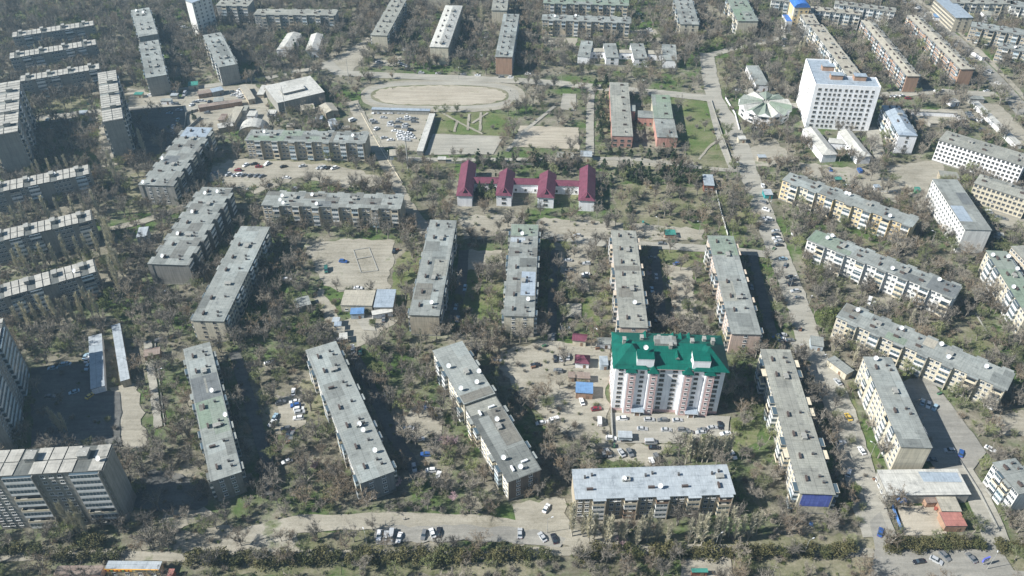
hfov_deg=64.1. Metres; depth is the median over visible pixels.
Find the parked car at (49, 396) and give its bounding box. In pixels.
[44,394,55,397]
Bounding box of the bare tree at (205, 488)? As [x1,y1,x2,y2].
[191,477,210,494]
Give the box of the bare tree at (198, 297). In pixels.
[188,290,203,302]
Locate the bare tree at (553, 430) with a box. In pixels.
[546,419,560,438]
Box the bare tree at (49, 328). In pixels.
[33,320,55,340]
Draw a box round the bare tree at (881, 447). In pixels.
[872,430,893,458]
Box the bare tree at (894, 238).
[887,228,902,250]
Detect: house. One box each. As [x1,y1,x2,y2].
[572,333,587,345]
[574,354,589,368]
[702,174,714,191]
[980,11,997,22]
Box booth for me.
[213,97,223,101]
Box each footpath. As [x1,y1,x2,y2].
[101,201,188,233]
[375,156,751,172]
[442,112,482,133]
[453,120,457,131]
[467,114,469,129]
[472,112,487,122]
[478,112,481,130]
[505,106,555,151]
[586,87,594,159]
[698,133,728,158]
[707,101,732,168]
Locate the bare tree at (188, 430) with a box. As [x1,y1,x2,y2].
[173,414,197,437]
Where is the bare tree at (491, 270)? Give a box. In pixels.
[479,262,497,280]
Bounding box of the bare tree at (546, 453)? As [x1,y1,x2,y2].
[533,439,553,465]
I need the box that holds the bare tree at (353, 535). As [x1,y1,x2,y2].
[342,517,362,541]
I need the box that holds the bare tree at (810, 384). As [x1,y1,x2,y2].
[804,375,827,393]
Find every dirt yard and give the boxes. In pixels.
[37,113,98,121]
[97,112,113,159]
[110,383,147,447]
[126,88,184,105]
[162,507,210,532]
[173,525,299,553]
[180,84,269,130]
[209,158,387,193]
[275,395,305,434]
[304,238,394,291]
[314,288,397,348]
[332,37,370,76]
[370,56,401,66]
[394,401,447,441]
[458,214,520,239]
[468,249,502,269]
[490,340,611,445]
[512,497,569,545]
[536,217,703,241]
[541,36,577,48]
[553,242,591,291]
[588,438,671,466]
[598,159,693,166]
[605,29,661,41]
[666,265,699,320]
[732,139,794,166]
[798,162,904,202]
[864,294,892,313]
[886,161,943,208]
[902,108,975,127]
[966,101,1023,147]
[988,410,1023,435]
[993,210,1023,232]
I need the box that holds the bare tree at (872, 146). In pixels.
[866,133,881,152]
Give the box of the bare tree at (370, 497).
[355,487,378,507]
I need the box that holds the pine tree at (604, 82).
[601,75,608,86]
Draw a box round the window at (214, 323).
[200,322,220,338]
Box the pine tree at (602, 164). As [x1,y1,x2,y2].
[600,155,609,169]
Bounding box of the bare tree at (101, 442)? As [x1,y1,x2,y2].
[87,435,105,445]
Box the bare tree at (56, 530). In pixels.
[46,522,70,542]
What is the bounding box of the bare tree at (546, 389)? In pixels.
[534,374,555,399]
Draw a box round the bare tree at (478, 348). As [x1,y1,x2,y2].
[467,338,486,359]
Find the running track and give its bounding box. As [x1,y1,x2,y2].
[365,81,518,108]
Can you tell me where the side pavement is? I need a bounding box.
[144,341,161,427]
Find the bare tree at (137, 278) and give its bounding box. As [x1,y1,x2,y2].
[125,267,143,287]
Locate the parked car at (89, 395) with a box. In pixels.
[85,392,94,399]
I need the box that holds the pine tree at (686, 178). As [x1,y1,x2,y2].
[683,167,690,182]
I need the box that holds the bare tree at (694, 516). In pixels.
[685,508,705,529]
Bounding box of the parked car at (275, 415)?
[271,413,278,419]
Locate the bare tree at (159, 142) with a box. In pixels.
[151,129,165,150]
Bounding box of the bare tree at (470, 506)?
[464,488,480,513]
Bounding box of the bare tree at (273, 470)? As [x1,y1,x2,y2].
[264,461,278,478]
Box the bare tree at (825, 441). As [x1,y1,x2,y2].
[817,426,834,447]
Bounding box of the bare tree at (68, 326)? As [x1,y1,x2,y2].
[57,317,81,340]
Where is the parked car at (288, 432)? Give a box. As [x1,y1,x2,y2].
[285,429,290,438]
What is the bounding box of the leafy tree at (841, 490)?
[837,486,849,498]
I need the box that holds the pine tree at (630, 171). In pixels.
[627,166,631,178]
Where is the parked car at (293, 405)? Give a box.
[290,402,300,407]
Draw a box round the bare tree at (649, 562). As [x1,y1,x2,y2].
[640,546,659,568]
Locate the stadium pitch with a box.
[372,85,505,104]
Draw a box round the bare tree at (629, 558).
[612,546,635,572]
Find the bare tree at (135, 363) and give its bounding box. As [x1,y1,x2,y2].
[125,352,145,372]
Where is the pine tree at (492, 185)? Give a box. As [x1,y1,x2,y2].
[490,179,496,191]
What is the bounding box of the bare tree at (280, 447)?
[265,433,289,455]
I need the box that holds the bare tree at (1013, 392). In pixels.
[1008,384,1023,405]
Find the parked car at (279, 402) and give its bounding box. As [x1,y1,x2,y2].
[275,399,286,405]
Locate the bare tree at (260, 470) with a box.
[252,457,267,477]
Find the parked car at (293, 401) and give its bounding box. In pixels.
[289,399,299,403]
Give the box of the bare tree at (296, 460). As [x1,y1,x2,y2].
[284,451,315,474]
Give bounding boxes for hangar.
[238,118,269,134]
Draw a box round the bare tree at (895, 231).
[887,224,907,241]
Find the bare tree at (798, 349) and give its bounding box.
[795,341,809,361]
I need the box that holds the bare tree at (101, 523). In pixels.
[87,510,106,530]
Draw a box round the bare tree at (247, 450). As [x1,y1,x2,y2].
[239,439,252,458]
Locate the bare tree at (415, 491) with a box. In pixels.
[408,476,423,496]
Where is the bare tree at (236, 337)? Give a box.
[228,327,243,342]
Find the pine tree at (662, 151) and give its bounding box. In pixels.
[657,142,666,156]
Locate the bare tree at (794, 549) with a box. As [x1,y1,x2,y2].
[784,535,803,557]
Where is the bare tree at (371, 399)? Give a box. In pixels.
[359,388,378,411]
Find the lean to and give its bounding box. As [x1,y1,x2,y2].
[371,309,392,318]
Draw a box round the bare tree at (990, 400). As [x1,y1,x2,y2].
[978,386,1002,415]
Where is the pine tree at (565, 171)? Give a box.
[562,162,569,177]
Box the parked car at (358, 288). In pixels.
[353,286,362,289]
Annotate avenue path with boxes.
[917,0,1023,97]
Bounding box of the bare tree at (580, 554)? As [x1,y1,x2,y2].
[571,539,596,563]
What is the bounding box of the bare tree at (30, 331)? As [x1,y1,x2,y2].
[15,322,37,341]
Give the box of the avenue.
[902,0,1023,118]
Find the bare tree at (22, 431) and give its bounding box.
[10,419,28,442]
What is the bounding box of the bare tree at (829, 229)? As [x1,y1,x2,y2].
[824,220,838,232]
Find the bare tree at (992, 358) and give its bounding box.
[981,348,998,363]
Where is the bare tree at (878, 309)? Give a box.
[871,297,888,314]
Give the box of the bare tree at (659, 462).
[653,453,677,465]
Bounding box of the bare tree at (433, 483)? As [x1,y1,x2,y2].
[430,476,445,490]
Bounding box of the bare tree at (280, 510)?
[276,498,293,516]
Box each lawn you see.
[0,560,53,575]
[34,93,95,111]
[96,119,107,173]
[123,172,172,212]
[125,510,168,534]
[222,558,340,575]
[225,190,252,229]
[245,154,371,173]
[297,530,381,549]
[299,380,327,440]
[342,559,537,575]
[368,166,412,183]
[374,78,414,80]
[374,160,457,170]
[392,243,422,307]
[433,111,517,135]
[463,267,502,320]
[532,160,677,169]
[539,54,681,73]
[555,194,577,200]
[578,297,612,321]
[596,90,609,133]
[609,213,692,226]
[613,183,704,213]
[618,531,874,549]
[659,249,708,281]
[671,97,722,169]
[683,154,727,168]
[712,202,746,243]
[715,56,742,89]
[730,412,761,452]
[731,556,870,575]
[835,234,895,257]
[851,391,880,469]
[895,536,977,548]
[901,373,938,388]
[954,315,1000,364]
[999,549,1023,570]
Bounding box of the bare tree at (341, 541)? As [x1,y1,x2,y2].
[334,530,351,549]
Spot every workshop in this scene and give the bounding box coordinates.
[210,86,223,96]
[264,76,325,113]
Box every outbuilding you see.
[745,65,767,90]
[826,355,853,379]
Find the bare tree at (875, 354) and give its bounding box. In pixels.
[861,350,884,356]
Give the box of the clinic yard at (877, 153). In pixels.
[866,127,884,158]
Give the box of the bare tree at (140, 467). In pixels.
[129,456,148,475]
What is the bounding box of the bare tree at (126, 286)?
[112,275,132,301]
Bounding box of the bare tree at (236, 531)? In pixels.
[222,526,249,550]
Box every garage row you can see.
[88,333,106,393]
[111,323,131,386]
[198,99,242,111]
[240,84,255,104]
[417,113,434,155]
[911,109,957,116]
[971,101,1021,148]
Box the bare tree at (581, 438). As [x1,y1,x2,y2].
[577,433,592,445]
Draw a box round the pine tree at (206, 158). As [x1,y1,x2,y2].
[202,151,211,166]
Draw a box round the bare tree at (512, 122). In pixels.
[507,115,521,133]
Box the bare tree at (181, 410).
[171,399,186,418]
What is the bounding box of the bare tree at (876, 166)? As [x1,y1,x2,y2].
[868,160,882,180]
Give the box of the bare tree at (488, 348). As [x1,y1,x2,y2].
[479,337,495,355]
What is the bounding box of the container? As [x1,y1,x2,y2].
[618,431,632,440]
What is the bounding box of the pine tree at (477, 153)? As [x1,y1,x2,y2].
[474,148,480,160]
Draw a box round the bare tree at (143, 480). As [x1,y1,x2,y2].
[132,468,152,488]
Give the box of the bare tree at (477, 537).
[463,528,492,550]
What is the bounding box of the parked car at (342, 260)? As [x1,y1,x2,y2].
[339,258,347,262]
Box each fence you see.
[417,161,532,164]
[544,61,677,69]
[711,100,733,165]
[716,191,727,235]
[725,97,739,129]
[891,504,901,528]
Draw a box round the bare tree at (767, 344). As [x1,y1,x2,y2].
[759,338,775,351]
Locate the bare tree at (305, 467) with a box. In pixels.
[293,456,312,479]
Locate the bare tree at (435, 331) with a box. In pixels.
[428,322,443,339]
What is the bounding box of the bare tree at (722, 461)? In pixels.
[717,452,732,465]
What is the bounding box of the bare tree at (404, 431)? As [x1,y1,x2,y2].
[393,417,415,442]
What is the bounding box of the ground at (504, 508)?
[0,0,1023,575]
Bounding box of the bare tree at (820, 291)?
[810,281,825,298]
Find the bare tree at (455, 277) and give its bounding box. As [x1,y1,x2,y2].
[448,269,461,286]
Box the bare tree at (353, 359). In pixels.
[345,345,359,368]
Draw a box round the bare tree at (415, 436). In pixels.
[405,421,430,446]
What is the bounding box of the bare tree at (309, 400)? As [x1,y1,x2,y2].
[295,384,315,410]
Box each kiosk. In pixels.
[136,226,150,244]
[168,569,175,575]
[188,81,198,89]
[389,149,396,159]
[691,568,707,575]
[762,189,772,198]
[809,335,823,350]
[914,187,920,193]
[966,47,987,60]
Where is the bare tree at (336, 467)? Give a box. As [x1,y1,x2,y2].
[324,455,348,476]
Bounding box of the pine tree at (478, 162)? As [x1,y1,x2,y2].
[475,155,481,165]
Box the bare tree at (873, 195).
[870,192,882,203]
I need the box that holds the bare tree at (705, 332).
[699,322,722,334]
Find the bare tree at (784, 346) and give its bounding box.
[778,340,798,353]
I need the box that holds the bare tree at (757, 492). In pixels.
[747,482,763,501]
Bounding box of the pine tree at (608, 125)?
[604,117,610,128]
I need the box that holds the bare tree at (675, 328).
[665,316,686,333]
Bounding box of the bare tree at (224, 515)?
[211,494,232,524]
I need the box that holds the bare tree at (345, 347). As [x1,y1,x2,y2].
[338,338,353,358]
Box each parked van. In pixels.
[324,264,327,272]
[388,527,394,542]
[435,470,441,483]
[547,415,559,423]
[597,416,601,425]
[644,438,657,444]
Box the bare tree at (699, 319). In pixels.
[683,311,706,332]
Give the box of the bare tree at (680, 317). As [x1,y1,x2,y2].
[671,312,688,322]
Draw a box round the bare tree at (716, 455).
[709,443,730,464]
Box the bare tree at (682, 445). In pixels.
[669,427,694,455]
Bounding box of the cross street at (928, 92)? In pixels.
[744,88,998,108]
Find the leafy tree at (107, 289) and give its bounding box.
[103,286,116,299]
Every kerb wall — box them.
[155,342,164,426]
[356,104,402,182]
[844,397,859,451]
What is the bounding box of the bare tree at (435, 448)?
[423,433,440,459]
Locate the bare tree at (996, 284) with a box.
[983,275,1004,299]
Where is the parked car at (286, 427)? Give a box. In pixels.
[280,425,291,430]
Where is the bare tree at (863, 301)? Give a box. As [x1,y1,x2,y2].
[850,293,870,306]
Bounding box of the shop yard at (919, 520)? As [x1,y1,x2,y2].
[897,505,946,535]
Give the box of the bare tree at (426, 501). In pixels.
[414,490,437,508]
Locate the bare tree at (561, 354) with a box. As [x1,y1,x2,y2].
[555,341,580,365]
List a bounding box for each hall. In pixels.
[276,32,301,56]
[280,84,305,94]
[305,33,322,57]
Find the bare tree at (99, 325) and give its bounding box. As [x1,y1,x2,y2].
[92,315,108,334]
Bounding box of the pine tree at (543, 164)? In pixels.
[539,156,547,169]
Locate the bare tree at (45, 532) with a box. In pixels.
[32,524,51,541]
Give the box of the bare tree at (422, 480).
[404,471,426,491]
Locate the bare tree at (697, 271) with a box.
[689,260,706,282]
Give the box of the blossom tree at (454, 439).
[446,436,458,445]
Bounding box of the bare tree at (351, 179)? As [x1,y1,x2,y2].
[346,170,359,187]
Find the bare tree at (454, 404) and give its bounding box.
[443,391,458,412]
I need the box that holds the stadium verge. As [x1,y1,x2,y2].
[371,85,508,105]
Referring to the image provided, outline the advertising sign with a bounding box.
[982,556,990,563]
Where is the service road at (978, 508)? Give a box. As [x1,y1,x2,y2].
[958,467,1009,542]
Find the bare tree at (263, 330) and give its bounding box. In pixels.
[252,322,269,342]
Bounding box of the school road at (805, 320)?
[699,52,818,340]
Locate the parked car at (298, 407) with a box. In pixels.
[293,406,304,410]
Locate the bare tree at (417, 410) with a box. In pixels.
[406,395,430,417]
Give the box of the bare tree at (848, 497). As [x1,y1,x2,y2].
[837,482,859,502]
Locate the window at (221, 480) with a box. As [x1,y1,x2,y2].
[219,475,239,496]
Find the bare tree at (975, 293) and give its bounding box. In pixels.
[969,282,989,306]
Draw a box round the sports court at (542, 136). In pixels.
[513,125,578,149]
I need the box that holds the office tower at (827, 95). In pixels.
[796,58,880,130]
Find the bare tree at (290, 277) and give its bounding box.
[284,270,298,288]
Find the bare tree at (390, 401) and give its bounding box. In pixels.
[378,388,395,408]
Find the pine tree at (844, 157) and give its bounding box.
[840,146,848,159]
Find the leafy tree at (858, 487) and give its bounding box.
[849,482,862,494]
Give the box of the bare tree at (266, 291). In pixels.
[257,275,272,296]
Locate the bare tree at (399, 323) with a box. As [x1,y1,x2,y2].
[387,306,407,329]
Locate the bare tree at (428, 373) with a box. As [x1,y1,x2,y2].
[416,359,433,384]
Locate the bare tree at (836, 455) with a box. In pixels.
[828,441,851,466]
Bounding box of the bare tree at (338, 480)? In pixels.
[328,472,349,488]
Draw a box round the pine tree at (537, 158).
[534,153,540,166]
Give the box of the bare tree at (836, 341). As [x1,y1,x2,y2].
[829,325,855,351]
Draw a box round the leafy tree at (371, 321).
[369,319,375,326]
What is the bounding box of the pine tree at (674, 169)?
[671,161,676,174]
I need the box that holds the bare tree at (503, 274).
[496,263,509,280]
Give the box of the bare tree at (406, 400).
[394,390,412,410]
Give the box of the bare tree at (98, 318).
[90,309,106,329]
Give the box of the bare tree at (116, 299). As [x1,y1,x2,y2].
[109,289,126,307]
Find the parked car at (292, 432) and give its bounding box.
[288,430,295,439]
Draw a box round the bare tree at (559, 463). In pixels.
[553,453,571,472]
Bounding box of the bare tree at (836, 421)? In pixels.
[826,411,846,430]
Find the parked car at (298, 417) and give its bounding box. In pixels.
[293,415,303,420]
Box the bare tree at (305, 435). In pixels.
[297,424,312,444]
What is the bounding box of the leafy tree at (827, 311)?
[817,306,836,325]
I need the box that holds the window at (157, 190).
[147,185,170,202]
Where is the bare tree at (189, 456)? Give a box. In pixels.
[178,444,198,464]
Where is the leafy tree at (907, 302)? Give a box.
[903,300,913,308]
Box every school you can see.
[456,160,595,211]
[577,40,676,67]
[609,82,677,147]
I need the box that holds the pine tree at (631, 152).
[629,147,633,158]
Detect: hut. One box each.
[133,92,143,97]
[160,98,172,104]
[170,93,179,98]
[218,114,227,122]
[242,105,249,114]
[247,111,257,118]
[257,85,265,97]
[267,110,277,117]
[286,123,295,129]
[437,156,445,162]
[664,229,675,237]
[737,136,746,142]
[757,154,766,160]
[833,177,842,182]
[872,184,880,190]
[927,120,940,126]
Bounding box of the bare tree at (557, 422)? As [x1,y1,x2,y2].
[542,412,563,435]
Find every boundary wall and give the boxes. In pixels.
[183,108,200,129]
[611,407,612,442]
[959,460,999,530]
[975,312,1002,359]
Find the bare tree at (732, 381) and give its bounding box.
[724,365,740,391]
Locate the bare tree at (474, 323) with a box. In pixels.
[464,314,477,333]
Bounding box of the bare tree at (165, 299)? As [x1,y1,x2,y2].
[155,287,172,309]
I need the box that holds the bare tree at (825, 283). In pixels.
[821,275,837,295]
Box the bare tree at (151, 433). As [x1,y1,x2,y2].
[142,423,155,438]
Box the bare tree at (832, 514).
[820,506,841,528]
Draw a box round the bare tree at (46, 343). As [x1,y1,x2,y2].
[32,329,51,352]
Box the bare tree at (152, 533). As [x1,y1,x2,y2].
[137,525,156,548]
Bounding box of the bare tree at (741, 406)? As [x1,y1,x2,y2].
[732,397,758,412]
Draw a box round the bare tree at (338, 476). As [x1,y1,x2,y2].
[331,468,352,488]
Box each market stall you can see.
[332,317,339,325]
[334,321,341,330]
[336,326,344,336]
[339,332,347,343]
[933,13,939,20]
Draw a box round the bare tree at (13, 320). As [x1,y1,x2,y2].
[4,311,20,329]
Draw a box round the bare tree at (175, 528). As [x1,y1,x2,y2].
[157,515,179,545]
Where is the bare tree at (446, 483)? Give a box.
[438,472,460,493]
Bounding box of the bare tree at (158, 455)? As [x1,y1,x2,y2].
[148,437,163,466]
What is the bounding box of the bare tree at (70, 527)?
[55,515,78,532]
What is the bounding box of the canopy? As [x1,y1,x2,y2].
[967,96,984,103]
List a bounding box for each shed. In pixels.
[143,347,161,360]
[197,89,211,98]
[217,122,233,132]
[227,106,243,124]
[295,295,310,312]
[300,103,314,114]
[319,102,338,118]
[327,118,338,129]
[556,152,573,162]
[568,371,574,381]
[575,382,592,398]
[576,372,589,381]
[580,150,591,161]
[597,337,610,348]
[599,356,607,369]
[947,98,959,106]
[994,232,1004,240]
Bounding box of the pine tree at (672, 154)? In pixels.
[669,149,675,158]
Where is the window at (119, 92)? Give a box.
[104,92,132,156]
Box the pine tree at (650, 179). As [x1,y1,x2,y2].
[645,172,652,183]
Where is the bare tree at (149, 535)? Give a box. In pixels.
[132,524,154,549]
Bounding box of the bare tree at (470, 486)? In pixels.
[459,469,484,495]
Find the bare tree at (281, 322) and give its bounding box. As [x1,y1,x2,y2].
[274,312,292,333]
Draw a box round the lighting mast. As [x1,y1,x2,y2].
[402,135,408,170]
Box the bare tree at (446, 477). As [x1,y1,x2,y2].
[436,466,453,482]
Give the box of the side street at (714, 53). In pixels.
[706,31,793,56]
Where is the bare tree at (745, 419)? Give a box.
[736,406,753,426]
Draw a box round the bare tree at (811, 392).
[802,384,815,396]
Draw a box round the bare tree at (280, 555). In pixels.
[270,536,295,563]
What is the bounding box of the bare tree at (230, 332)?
[221,321,238,344]
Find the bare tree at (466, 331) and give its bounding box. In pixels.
[454,315,475,337]
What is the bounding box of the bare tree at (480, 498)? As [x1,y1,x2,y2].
[472,485,491,505]
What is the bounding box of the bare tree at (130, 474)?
[126,468,137,483]
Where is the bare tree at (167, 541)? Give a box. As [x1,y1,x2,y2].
[145,528,171,550]
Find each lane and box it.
[37,104,198,119]
[128,65,330,99]
[346,100,388,160]
[379,159,428,234]
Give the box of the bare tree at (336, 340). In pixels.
[326,335,344,347]
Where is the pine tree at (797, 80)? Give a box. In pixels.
[791,73,798,84]
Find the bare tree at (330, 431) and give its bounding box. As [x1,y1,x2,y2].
[316,420,335,438]
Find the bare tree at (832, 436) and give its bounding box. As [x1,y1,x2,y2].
[818,426,843,447]
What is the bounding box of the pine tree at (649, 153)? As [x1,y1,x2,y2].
[645,145,652,159]
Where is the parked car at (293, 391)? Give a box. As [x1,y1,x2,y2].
[291,388,295,395]
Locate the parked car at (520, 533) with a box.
[517,528,522,538]
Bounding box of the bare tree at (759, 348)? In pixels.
[751,338,768,358]
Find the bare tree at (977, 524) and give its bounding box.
[964,512,989,532]
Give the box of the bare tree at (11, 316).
[0,311,17,331]
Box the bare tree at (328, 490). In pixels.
[321,476,343,504]
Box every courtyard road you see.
[229,349,273,496]
[348,350,426,480]
[448,250,468,318]
[540,232,768,257]
[547,250,557,340]
[649,246,666,318]
[748,255,776,339]
[790,339,896,537]
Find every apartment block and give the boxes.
[0,80,37,178]
[0,165,97,214]
[0,210,100,265]
[0,259,105,323]
[0,318,29,449]
[0,443,136,529]
[9,39,102,76]
[12,20,99,49]
[20,63,101,100]
[98,70,135,164]
[130,7,161,45]
[138,40,171,96]
[138,127,217,205]
[147,187,237,284]
[183,342,248,500]
[185,0,217,35]
[190,226,273,341]
[203,32,240,85]
[215,0,255,23]
[244,129,370,161]
[253,6,338,32]
[261,190,405,228]
[305,341,398,501]
[371,0,407,51]
[407,220,456,335]
[427,0,451,9]
[429,5,462,64]
[432,341,496,424]
[465,396,541,500]
[491,0,508,26]
[495,14,518,75]
[501,224,540,336]
[541,14,630,38]
[543,0,628,16]
[571,464,735,521]
[608,230,650,332]
[672,0,699,39]
[703,235,763,354]
[724,0,758,36]
[754,349,839,514]
[770,0,789,16]
[778,172,918,244]
[799,11,819,41]
[804,230,961,316]
[806,24,859,75]
[810,6,860,29]
[830,303,1015,412]
[834,0,895,26]
[854,356,932,469]
[858,19,920,92]
[876,105,917,154]
[905,14,974,85]
[925,179,991,253]
[930,0,972,32]
[931,131,1023,182]
[950,0,1014,18]
[966,21,1023,47]
[969,174,1023,218]
[977,250,1023,336]
[982,458,1023,512]
[992,42,1023,68]
[1006,1,1023,19]
[1008,245,1023,276]
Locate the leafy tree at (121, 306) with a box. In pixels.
[111,303,123,314]
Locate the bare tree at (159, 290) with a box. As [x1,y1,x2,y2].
[154,278,171,298]
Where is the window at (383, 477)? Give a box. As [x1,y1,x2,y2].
[369,475,388,495]
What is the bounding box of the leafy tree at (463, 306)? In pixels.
[458,304,469,315]
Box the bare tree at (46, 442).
[34,431,58,447]
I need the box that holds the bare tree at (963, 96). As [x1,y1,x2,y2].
[955,86,972,108]
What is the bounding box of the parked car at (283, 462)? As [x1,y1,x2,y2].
[281,458,292,464]
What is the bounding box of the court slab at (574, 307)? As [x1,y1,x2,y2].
[564,303,580,316]
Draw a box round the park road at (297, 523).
[234,511,618,545]
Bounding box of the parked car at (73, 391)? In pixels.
[68,388,79,394]
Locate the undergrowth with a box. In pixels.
[0,21,1023,575]
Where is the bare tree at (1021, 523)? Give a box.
[1013,510,1023,532]
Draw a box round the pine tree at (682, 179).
[680,170,686,181]
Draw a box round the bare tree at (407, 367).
[397,355,416,378]
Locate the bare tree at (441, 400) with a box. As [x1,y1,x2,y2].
[431,389,448,411]
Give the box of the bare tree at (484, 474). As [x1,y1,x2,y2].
[471,460,492,481]
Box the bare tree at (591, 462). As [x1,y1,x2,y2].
[577,450,599,468]
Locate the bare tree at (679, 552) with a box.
[672,541,687,558]
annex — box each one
[935,496,961,513]
[937,170,959,178]
[937,512,966,531]
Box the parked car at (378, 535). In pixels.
[376,529,381,540]
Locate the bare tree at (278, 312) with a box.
[268,305,283,323]
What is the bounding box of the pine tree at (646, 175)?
[644,166,651,181]
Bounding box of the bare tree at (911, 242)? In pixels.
[902,235,917,254]
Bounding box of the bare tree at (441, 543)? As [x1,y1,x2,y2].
[431,531,451,545]
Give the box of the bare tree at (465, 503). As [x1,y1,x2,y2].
[455,493,475,512]
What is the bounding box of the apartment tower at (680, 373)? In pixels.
[609,330,729,417]
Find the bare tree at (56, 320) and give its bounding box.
[46,311,65,327]
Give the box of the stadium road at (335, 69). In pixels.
[322,60,706,100]
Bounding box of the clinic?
[802,127,870,163]
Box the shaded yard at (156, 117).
[130,106,187,153]
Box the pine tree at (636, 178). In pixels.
[632,170,640,184]
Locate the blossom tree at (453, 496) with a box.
[450,490,458,500]
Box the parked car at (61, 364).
[57,361,66,366]
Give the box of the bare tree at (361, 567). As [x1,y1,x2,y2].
[350,553,373,572]
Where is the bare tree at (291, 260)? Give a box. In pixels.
[282,245,298,270]
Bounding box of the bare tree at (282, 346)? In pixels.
[276,336,300,355]
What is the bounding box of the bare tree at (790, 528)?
[779,505,806,535]
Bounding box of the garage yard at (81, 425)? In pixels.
[30,363,121,447]
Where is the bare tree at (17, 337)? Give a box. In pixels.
[12,331,21,346]
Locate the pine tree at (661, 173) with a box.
[658,164,664,177]
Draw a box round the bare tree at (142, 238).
[135,229,153,246]
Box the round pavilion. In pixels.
[738,91,791,125]
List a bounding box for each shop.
[54,565,105,575]
[104,561,164,575]
[340,290,375,312]
[373,289,396,312]
[875,469,970,503]
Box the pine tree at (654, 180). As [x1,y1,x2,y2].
[652,172,658,184]
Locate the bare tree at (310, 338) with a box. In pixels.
[306,328,323,346]
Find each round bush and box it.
[0,540,10,555]
[6,539,30,556]
[24,541,42,558]
[43,547,59,564]
[55,546,77,563]
[69,536,82,548]
[73,548,92,563]
[75,531,90,548]
[83,532,98,550]
[90,547,106,563]
[91,533,107,549]
[106,545,124,560]
[180,547,205,568]
[199,547,219,568]
[210,546,235,566]
[228,551,243,568]
[241,547,256,567]
[251,547,273,572]
[271,547,293,567]
[288,551,301,567]
[296,547,315,567]
[309,542,332,565]
[327,549,343,564]
[344,551,356,565]
[353,543,372,563]
[361,545,384,567]
[382,549,397,566]
[393,545,413,567]
[407,543,429,566]
[424,546,442,566]
[435,544,454,565]
[447,545,470,566]
[466,545,484,562]
[483,548,495,561]
[489,541,511,564]
[509,543,525,562]
[520,545,537,559]
[537,546,554,561]
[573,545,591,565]
[587,538,606,559]
[604,540,622,557]
[622,541,637,559]
[631,545,646,562]
[648,542,663,562]
[656,539,678,558]
[676,542,690,560]
[688,544,703,560]
[699,538,724,562]
[720,546,734,558]
[728,539,754,560]
[750,542,765,560]
[759,541,779,556]
[775,543,791,559]
[790,541,803,555]
[800,539,818,560]
[817,544,833,559]
[827,540,849,559]
[837,538,860,555]
[883,538,897,554]
[891,537,905,554]
[899,536,907,548]
[901,535,918,553]
[910,538,927,556]
[915,534,930,545]
[917,535,935,548]
[927,538,943,549]
[929,537,942,547]
[939,537,952,552]
[940,533,952,543]
[947,538,960,550]
[949,533,959,546]
[954,534,971,550]
[964,536,980,549]
[969,536,981,548]
[975,536,987,550]
[994,536,1010,554]
[1005,538,1021,554]
[1015,537,1023,551]
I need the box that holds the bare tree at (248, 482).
[243,473,254,490]
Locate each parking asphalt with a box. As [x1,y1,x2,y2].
[870,511,1023,575]
[903,377,985,468]
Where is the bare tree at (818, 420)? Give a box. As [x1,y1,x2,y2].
[809,407,828,430]
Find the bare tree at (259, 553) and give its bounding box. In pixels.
[249,543,267,560]
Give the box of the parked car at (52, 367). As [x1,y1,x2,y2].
[47,365,57,369]
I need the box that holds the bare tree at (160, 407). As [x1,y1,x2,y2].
[147,395,170,418]
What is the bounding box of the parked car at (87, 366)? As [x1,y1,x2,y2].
[84,363,89,370]
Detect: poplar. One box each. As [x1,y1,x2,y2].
[0,213,7,228]
[7,206,17,223]
[9,248,22,275]
[9,306,23,331]
[14,243,27,268]
[16,302,34,332]
[17,201,27,221]
[26,246,37,267]
[28,303,40,326]
[29,197,41,216]
[32,293,51,327]
[35,242,48,269]
[37,195,50,218]
[42,294,59,327]
[45,407,56,427]
[47,243,58,267]
[52,196,62,215]
[52,501,74,533]
[53,415,64,435]
[55,298,68,323]
[58,235,70,264]
[58,412,67,432]
[60,154,68,168]
[62,295,75,319]
[64,499,87,531]
[65,510,80,532]
[67,196,75,212]
[72,236,82,260]
[72,512,87,534]
[73,291,85,319]
[77,194,86,210]
[77,285,92,315]
[79,234,90,256]
[87,290,99,316]
[89,189,100,215]
[89,231,101,257]
[94,211,104,233]
[100,224,111,245]
[102,216,114,244]
[104,148,114,171]
[104,235,113,257]
[104,241,116,266]
[104,258,118,284]
[105,254,117,274]
[107,159,116,177]
[110,271,122,296]
[111,248,123,277]
[136,131,146,158]
[480,6,483,21]
[567,504,577,536]
[568,500,576,532]
[580,512,586,536]
[585,509,593,543]
[592,513,599,539]
[601,515,608,539]
[604,516,613,544]
[609,515,615,540]
[618,522,624,545]
[621,518,628,546]
[634,521,642,544]
[638,515,644,542]
[645,508,654,541]
[655,516,662,539]
[665,522,672,542]
[684,433,692,463]
[687,518,694,543]
[690,438,696,462]
[694,511,703,540]
[694,521,701,543]
[696,436,702,462]
[700,513,709,545]
[701,434,711,462]
[703,511,711,541]
[706,435,714,462]
[710,514,721,542]
[713,435,721,457]
[715,509,725,538]
[718,435,727,460]
[719,516,729,543]
[724,434,732,459]
[727,505,738,537]
[728,431,736,459]
[732,519,741,542]
[739,514,748,539]
[747,511,758,540]
[755,511,764,532]
[844,327,850,346]
[852,346,859,365]
[908,308,916,324]
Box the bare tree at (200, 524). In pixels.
[189,514,215,534]
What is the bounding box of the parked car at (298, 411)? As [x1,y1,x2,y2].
[294,409,305,414]
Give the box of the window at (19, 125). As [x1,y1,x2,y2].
[18,101,34,161]
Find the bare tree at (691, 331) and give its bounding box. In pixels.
[678,321,699,334]
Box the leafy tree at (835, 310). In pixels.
[830,306,838,317]
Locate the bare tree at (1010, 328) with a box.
[997,317,1017,339]
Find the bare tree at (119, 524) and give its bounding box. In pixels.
[107,513,126,532]
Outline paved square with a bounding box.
[357,315,375,330]

